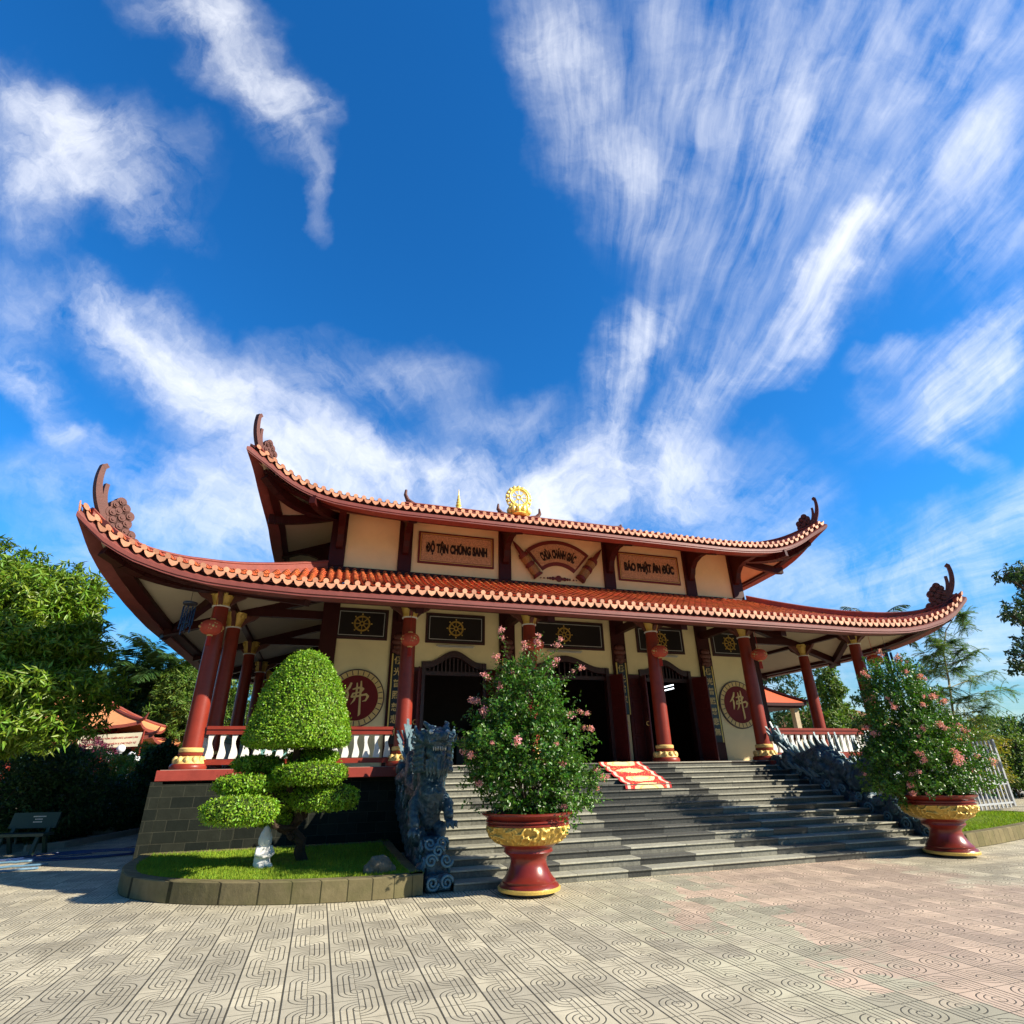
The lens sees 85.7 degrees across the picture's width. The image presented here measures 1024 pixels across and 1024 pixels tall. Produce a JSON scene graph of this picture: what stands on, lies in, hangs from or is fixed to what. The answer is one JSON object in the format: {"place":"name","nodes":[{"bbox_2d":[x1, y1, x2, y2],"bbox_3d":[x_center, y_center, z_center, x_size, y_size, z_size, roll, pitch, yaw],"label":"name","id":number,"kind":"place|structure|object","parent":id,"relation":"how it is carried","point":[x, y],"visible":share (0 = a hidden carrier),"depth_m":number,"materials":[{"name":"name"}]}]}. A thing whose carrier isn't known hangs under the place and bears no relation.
{"place":"outdoors","nodes":[
{"label":"outdoors","id":0,"kind":"place"},
{"bbox_2d":[4,694,182,793],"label":"garden pavilion","id":1,"kind":"structure","parent":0,"point":[124,720],"depth_m":35.27,"materials":[{"name":"paint"}]},
{"bbox_2d":[136,839,422,879],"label":"grass","id":2,"kind":"structure","parent":0,"point":[353,859],"depth_m":9.33,"materials":[{"name":"green plant"}]},
{"bbox_2d":[253,826,274,868],"bbox_3d":[-4.123,5.607,9.221,0.314,0.663,0.364,7,-26,-16],"label":"hooded statue","id":3,"kind":"object","parent":2,"relation":"on","point":[264,852],"visible":0.91,"depth_m":9.16,"materials":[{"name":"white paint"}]},
{"bbox_2d":[196,648,360,860],"bbox_3d":[-3.766,4.115,9.506,2.442,3.622,2.296,7,-26,-16],"label":"topiary tree","id":4,"kind":"object","parent":2,"relation":"on","point":[300,704],"visible":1,"depth_m":9.36,"materials":[{"name":"green plant"}]},
{"bbox_2d":[363,854,395,874],"bbox_3d":[-2.045,5.491,8.540,0.505,0.332,0.350,7,-26,-16],"label":"garden rock","id":5,"kind":"object","parent":2,"relation":"on","point":[382,863],"visible":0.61,"depth_m":8.45,"materials":[{"name":"grey stone"}]},
{"bbox_2d":[0,789,1023,1023],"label":"plaza paving","id":6,"kind":"structure","parent":0,"point":[927,938],"depth_m":5.69,"materials":[{"name":"beige tile"}]},
{"bbox_2d":[0,860,47,872],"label":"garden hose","id":7,"kind":"object","parent":6,"relation":"on","point":[28,866],"visible":1,"depth_m":11.29,"materials":[{"name":"blue"}]},
{"bbox_2d":[0,812,62,854],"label":"stone bench","id":8,"kind":"object","parent":6,"relation":"on","point":[49,821],"visible":0.98,"depth_m":13.52,"materials":[{"name":"stone"}]},
{"bbox_2d":[0,747,64,833],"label":"shade bush","id":9,"kind":"object","parent":6,"relation":"on","point":[31,757],"visible":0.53,"depth_m":14.49,"materials":[{"name":"green plant"}]},
{"bbox_2d":[0,743,110,844],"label":"shade bush","id":10,"kind":"object","parent":6,"relation":"on","point":[81,817],"visible":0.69,"depth_m":15.13,"materials":[{"name":"green plant"}]},
{"bbox_2d":[0,846,135,861],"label":"curb","id":11,"kind":"object","parent":6,"relation":"on","point":[36,857],"visible":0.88,"depth_m":12.57,"materials":[{"name":"blue"}]},
{"bbox_2d":[0,534,141,761],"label":"broadleaf tree","id":12,"kind":"object","parent":6,"relation":"on","point":[52,632],"visible":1,"depth_m":12.68,"materials":[{"name":"green plant"}]},
{"bbox_2d":[23,828,139,851],"bbox_3d":[-11.756,9.310,15.802,0.536,0.140,4.780,-2,-25,2],"label":"bed border","id":13,"kind":"object","parent":6,"relation":"on","point":[74,842],"visible":0.79,"depth_m":14.93,"materials":[{"name":"concrete"}]},
{"bbox_2d":[95,634,179,761],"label":"palm tree","id":14,"kind":"object","parent":6,"relation":"on","point":[118,662],"visible":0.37,"depth_m":43.60,"materials":[{"name":"green plant"}]},
{"bbox_2d":[119,662,179,712],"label":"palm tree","id":15,"kind":"object","parent":6,"relation":"on","point":[137,694],"visible":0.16,"depth_m":43.99,"materials":[{"name":"green plant"}]},
{"bbox_2d":[125,737,179,819],"bbox_3d":[-12.340,9.401,19.083,1.559,3.082,1.662,-15,-28,27],"label":"dark shrub tree","id":16,"kind":"object","parent":6,"relation":"on","point":[160,756],"visible":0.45,"depth_m":18.99,"materials":[{"name":"green plant"}]},
{"bbox_2d":[117,679,187,760],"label":"background tree","id":17,"kind":"object","parent":6,"relation":"on","point":[138,704],"visible":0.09,"depth_m":42.70,"materials":[{"name":"green plant"}]},
{"bbox_2d":[117,839,422,905],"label":"stone kerb","id":18,"kind":"structure","parent":6,"relation":"on","point":[134,884],"depth_m":7.99,"materials":[{"name":"beige stone"}]},
{"bbox_2d":[395,719,457,892],"bbox_3d":[-1.851,5.468,11.009,0.859,2.862,4.866,7,-26,-16],"label":"dragon balustrade","id":19,"kind":"object","parent":6,"relation":"on","point":[423,799],"visible":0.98,"depth_m":9.61,"materials":[{"name":"stone"}]},
{"bbox_2d":[76,414,966,858],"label":"temple","id":20,"kind":"structure","parent":6,"relation":"on","point":[354,588],"depth_m":17.45,"materials":[{"name":"tile"}]},
{"bbox_2d":[178,589,197,634],"bbox_3d":[-7.251,2.163,12.398,0.300,1.160,0.300,7,-26,-16],"label":"wind chime","id":21,"kind":"object","parent":20,"relation":"hanging from","point":[189,604],"visible":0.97,"depth_m":12.32},
{"bbox_2d":[198,593,223,645],"bbox_3d":[-7.016,2.452,12.983,0.481,1.370,0.481,-8,-26,14],"label":"red lantern","id":22,"kind":"object","parent":20,"relation":"hanging from","point":[211,627],"visible":1,"depth_m":12.73,"materials":[{"name":"fabric"}]},
{"bbox_2d":[400,615,419,655],"bbox_3d":[-2.669,3.104,14.562,0.481,1.370,0.481,-8,-26,14],"label":"red lantern","id":23,"kind":"object","parent":20,"relation":"hanging from","point":[410,640],"visible":1,"depth_m":14.29,"materials":[{"name":"fabric"}]},
{"bbox_2d":[527,622,543,658],"bbox_3d":[0.636,3.443,15.423,0.481,1.370,0.481,-8,-26,14],"label":"red lantern","id":24,"kind":"object","parent":20,"relation":"hanging from","point":[531,646],"visible":0.62,"depth_m":15.16,"materials":[{"name":"fabric"}]},
{"bbox_2d":[651,625,667,665],"bbox_3d":[4.417,3.936,16.634,0.481,1.370,0.481,-8,-26,14],"label":"red lantern","id":25,"kind":"object","parent":20,"relation":"hanging from","point":[660,651],"visible":1,"depth_m":16.37,"materials":[{"name":"fabric"}]},
{"bbox_2d":[751,631,767,668],"bbox_3d":[7.746,4.243,17.427,0.481,1.370,0.481,-8,-26,14],"label":"red lantern","id":26,"kind":"object","parent":20,"relation":"hanging from","point":[759,655],"visible":1,"depth_m":17.17,"materials":[{"name":"fabric"}]},
{"bbox_2d":[866,638,882,666],"bbox_3d":[12.205,4.746,18.686,0.481,1.370,0.481,-8,-26,14],"label":"red lantern","id":27,"kind":"object","parent":20,"relation":"hanging from","point":[871,656],"visible":0.45,"depth_m":18.45,"materials":[{"name":"fabric"}]},
{"bbox_2d":[882,638,894,670],"bbox_3d":[12.385,4.688,18.221,0.300,1.160,0.300,7,-26,-16],"label":"wind chime","id":28,"kind":"object","parent":20,"relation":"hanging from","point":[887,651],"visible":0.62,"depth_m":18.16},
{"bbox_2d":[482,809,572,897],"bbox_3d":[0.249,5.213,8.486,1.430,1.080,1.430,7,-26,-16],"label":"planter pot","id":29,"kind":"object","parent":6,"relation":"on","point":[527,842],"visible":0.95,"depth_m":8.13,"materials":[{"name":"red ceramic"}]},
{"bbox_2d":[451,625,612,833],"bbox_3d":[0.284,3.584,9.330,2.614,3.251,2.350,7,-26,-16],"label":"flowering shrub","id":30,"kind":"object","parent":29,"relation":"in","point":[498,765],"visible":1,"depth_m":8.81,"materials":[{"name":"green plant"}]},
{"bbox_2d":[440,760,927,891],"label":"staircase","id":31,"kind":"structure","parent":6,"relation":"on","point":[703,816],"depth_m":11.29,"materials":[{"name":"stone"}]},
{"bbox_2d":[598,762,671,788],"bbox_3d":[3.081,6.665,14.019,1.260,0.600,1.435,7,-26,-16],"label":"carpet","id":32,"kind":"object","parent":31,"relation":"on","point":[632,772],"visible":0.99,"depth_m":13.87,"materials":[{"name":"carpet"}]},
{"bbox_2d":[765,721,928,836],"bbox_3d":[8.446,6.690,14.049,0.859,2.862,4.866,7,-26,-16],"label":"dragon balustrade","id":33,"kind":"object","parent":31,"relation":"on","point":[823,765],"visible":0.3,"depth_m":14.09,"materials":[{"name":"stone"}]},
{"bbox_2d":[764,686,807,747],"bbox_3d":[15.341,13.986,34.717,5.450,6.620,5.450,7,-26,-16],"label":"red roof gazebo","id":34,"kind":"object","parent":6,"relation":"on","point":[778,701],"visible":0.16,"depth_m":34.05,"materials":[{"name":"tile"}]},
{"bbox_2d":[763,673,812,739],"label":"background tree","id":35,"kind":"object","parent":6,"relation":"on","point":[787,690],"visible":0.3,"depth_m":45.38,"materials":[{"name":"green plant"}]},
{"bbox_2d":[782,694,822,746],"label":"background tree","id":36,"kind":"object","parent":6,"relation":"on","point":[789,720],"visible":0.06,"depth_m":40.92,"materials":[{"name":"green plant"}]},
{"bbox_2d":[807,706,848,756],"bbox_3d":[21.041,15.366,36.076,2.951,5.096,2.547,7,-26,-16],"label":"background tree","id":37,"kind":"object","parent":6,"relation":"on","point":[831,718],"visible":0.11,"depth_m":36.38,"materials":[{"name":"green plant"}]},
{"bbox_2d":[812,666,851,742],"bbox_3d":[22.431,14.569,38.089,2.776,8.186,2.262,7,-26,-16],"label":"background tree","id":38,"kind":"object","parent":6,"relation":"on","point":[834,688],"visible":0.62,"depth_m":38.58,"materials":[{"name":"green plant"}]},
{"bbox_2d":[819,700,863,727],"bbox_3d":[23.363,16.143,38.858,3.317,5.952,2.810,7,-26,-16],"label":"background tree","id":39,"kind":"object","parent":6,"relation":"on","point":[848,712],"visible":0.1,"depth_m":39.16,"materials":[{"name":"green plant"}]},
{"bbox_2d":[777,709,1023,776],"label":"long outbuilding","id":40,"kind":"structure","parent":6,"relation":"on","point":[859,727],"depth_m":53.65,"materials":[{"name":"brown tile"}]},
{"bbox_2d":[894,793,981,857],"bbox_3d":[8.642,6.253,11.060,1.430,1.080,1.430,7,-26,-16],"label":"planter pot","id":41,"kind":"object","parent":6,"relation":"on","point":[942,818],"visible":0.92,"depth_m":10.74,"materials":[{"name":"red ceramic"}]},
{"bbox_2d":[840,649,1007,811],"bbox_3d":[8.624,4.548,11.783,3.290,3.223,2.354,7,-26,-16],"label":"flowering shrub","id":42,"kind":"object","parent":41,"relation":"in","point":[926,749],"visible":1,"depth_m":11.31,"materials":[{"name":"green plant"}]},
{"bbox_2d":[904,605,1020,747],"bbox_3d":[19.871,8.144,24.315,8.600,8.412,3.002,7,-26,-16],"label":"feathery tree","id":43,"kind":"object","parent":6,"relation":"on","point":[941,646],"visible":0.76,"depth_m":24.87,"materials":[{"name":"green plant"}]},
{"bbox_2d":[931,739,1016,809],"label":"sliding gate","id":44,"kind":"structure","parent":6,"relation":"on","point":[1008,788],"depth_m":20.52,"materials":[{"name":"grey metal"}]},
{"bbox_2d":[937,706,1018,799],"bbox_3d":[21.004,10.956,25.270,4.298,4.070,3.163,7,-26,-16],"label":"garden bush","id":45,"kind":"object","parent":6,"relation":"on","point":[998,747],"visible":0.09,"depth_m":24.76,"materials":[{"name":"green plant"}]},
{"bbox_2d":[963,810,1023,847],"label":"stone kerb","id":46,"kind":"structure","parent":6,"relation":"on","point":[995,835],"depth_m":12.30,"materials":[{"name":"beige stone"}]},
{"bbox_2d":[969,710,1023,797],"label":"garden bush","id":47,"kind":"object","parent":6,"relation":"on","point":[1013,784],"visible":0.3,"depth_m":26.25,"materials":[{"name":"green plant"}]},
{"bbox_2d":[974,713,1023,796],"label":"hedge tree","id":48,"kind":"object","parent":6,"relation":"on","point":[1020,725],"visible":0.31,"depth_m":27.29,"materials":[{"name":"green plant"}]},
{"bbox_2d":[991,560,1023,676],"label":"overhanging tree","id":49,"kind":"object","parent":6,"relation":"on","point":[1015,615],"visible":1,"depth_m":21.31,"materials":[{"name":"green plant"}]},
{"bbox_2d":[0,0,1023,758],"label":"sky","id":50,"kind":"structure","parent":0,"point":[712,269],"materials":[{"name":"blue"}]},
{"bbox_2d":[840,605,919,706],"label":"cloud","id":51,"kind":"structure","parent":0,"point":[914,644],"depth_m":25.47,"materials":[{"name":"green plant"}]},
{"bbox_2d":[962,810,1023,831],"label":"lawn","id":52,"kind":"structure","parent":0,"point":[978,821],"depth_m":14.21,"materials":[{"name":"plant"}]},
{"label":"ground","id":53,"kind":"structure","parent":0,"visible":0},
{"bbox_2d":[83,675,148,770],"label":"background tree","id":54,"kind":"object","parent":53,"relation":"on","point":[130,711],"depth_m":44.90,"materials":[{"name":"green plant"}]},
{"bbox_2d":[0,720,287,771],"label":"wood","id":55,"kind":"object","parent":53,"relation":"on","point":[284,751],"depth_m":51.94,"materials":[{"name":"green plant"}]},
{"bbox_2d":[775,713,1022,736],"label":"wood","id":56,"kind":"object","parent":53,"relation":"on","point":[1014,717],"visible":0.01,"depth_m":71.37,"materials":[{"name":"green plant"}]},
{"label":"planting soil","id":57,"kind":"structure","parent":0,"visible":0},
{"bbox_2d":[0,739,82,828],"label":"shade bush","id":58,"kind":"object","parent":57,"relation":"on","point":[44,774],"visible":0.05,"depth_m":16.30,"materials":[{"name":"green plant"}]},
{"bbox_2d":[0,768,100,842],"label":"hedge bush","id":59,"kind":"object","parent":57,"relation":"on","point":[58,787],"visible":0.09,"depth_m":15.88,"materials":[{"name":"green plant"}]},
{"bbox_2d":[32,772,137,838],"bbox_3d":[-13.088,8.864,16.743,3.023,1.888,2.054,7,-26,-16],"label":"hedge bush","id":60,"kind":"object","parent":57,"relation":"on","point":[122,786],"visible":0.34,"depth_m":16.73,"materials":[{"name":"green plant"}]},
{"bbox_2d":[67,746,126,776],"bbox_3d":[-19.722,12.598,25.956,2.758,3.033,2.195,7,-26,-16],"label":"garden bush","id":61,"kind":"object","parent":57,"relation":"on","point":[109,756],"visible":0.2,"depth_m":26.31,"materials":[{"name":"green plant"}]},
{"bbox_2d":[78,736,118,770],"bbox_3d":[-20.948,12.845,27.148,2.407,3.529,2.013,7,-26,-16],"label":"garden bush","id":62,"kind":"object","parent":57,"relation":"on","point":[101,743],"visible":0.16,"depth_m":27.65,"materials":[{"name":"pink plant"}]},
{"bbox_2d":[77,729,145,754],"bbox_3d":[-21.510,13.497,29.002,3.058,3.885,0.140,7,-26,-16],"label":"banner","id":63,"kind":"object","parent":57,"relation":"on","point":[126,740],"visible":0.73,"depth_m":29.72,"materials":[{"name":"red paint"}]},
{"bbox_2d":[102,754,136,778],"bbox_3d":[-19.002,13.093,26.590,1.977,2.696,1.639,7,-26,-16],"label":"garden bush","id":64,"kind":"object","parent":57,"relation":"on","point":[122,760],"visible":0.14,"depth_m":26.62,"materials":[{"name":"green plant"}]},
{"bbox_2d":[116,745,125,753],"bbox_3d":[-20.070,13.373,27.798,0.400,3.058,0.400,7,-26,-16],"label":"globe lamp","id":65,"kind":"object","parent":57,"relation":"on","point":[121,748],"visible":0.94,"depth_m":28.24,"materials":[{"name":"white glass"}]},
{"bbox_2d":[116,741,156,779],"bbox_3d":[-17.489,12.574,26.194,2.313,3.162,2.046,7,-26,-16],"label":"garden bush","id":66,"kind":"object","parent":57,"relation":"on","point":[129,762],"visible":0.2,"depth_m":26.12,"materials":[{"name":"green plant"}]},
{"bbox_2d":[100,632,196,761],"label":"palm tree","id":67,"kind":"object","parent":57,"relation":"on","point":[155,659],"visible":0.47,"depth_m":42.15,"materials":[{"name":"green plant"}]},
{"bbox_2d":[140,657,261,758],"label":"leafy tree","id":68,"kind":"object","parent":57,"relation":"on","point":[175,701],"visible":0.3,"depth_m":40.95,"materials":[{"name":"green plant"}]}
]}

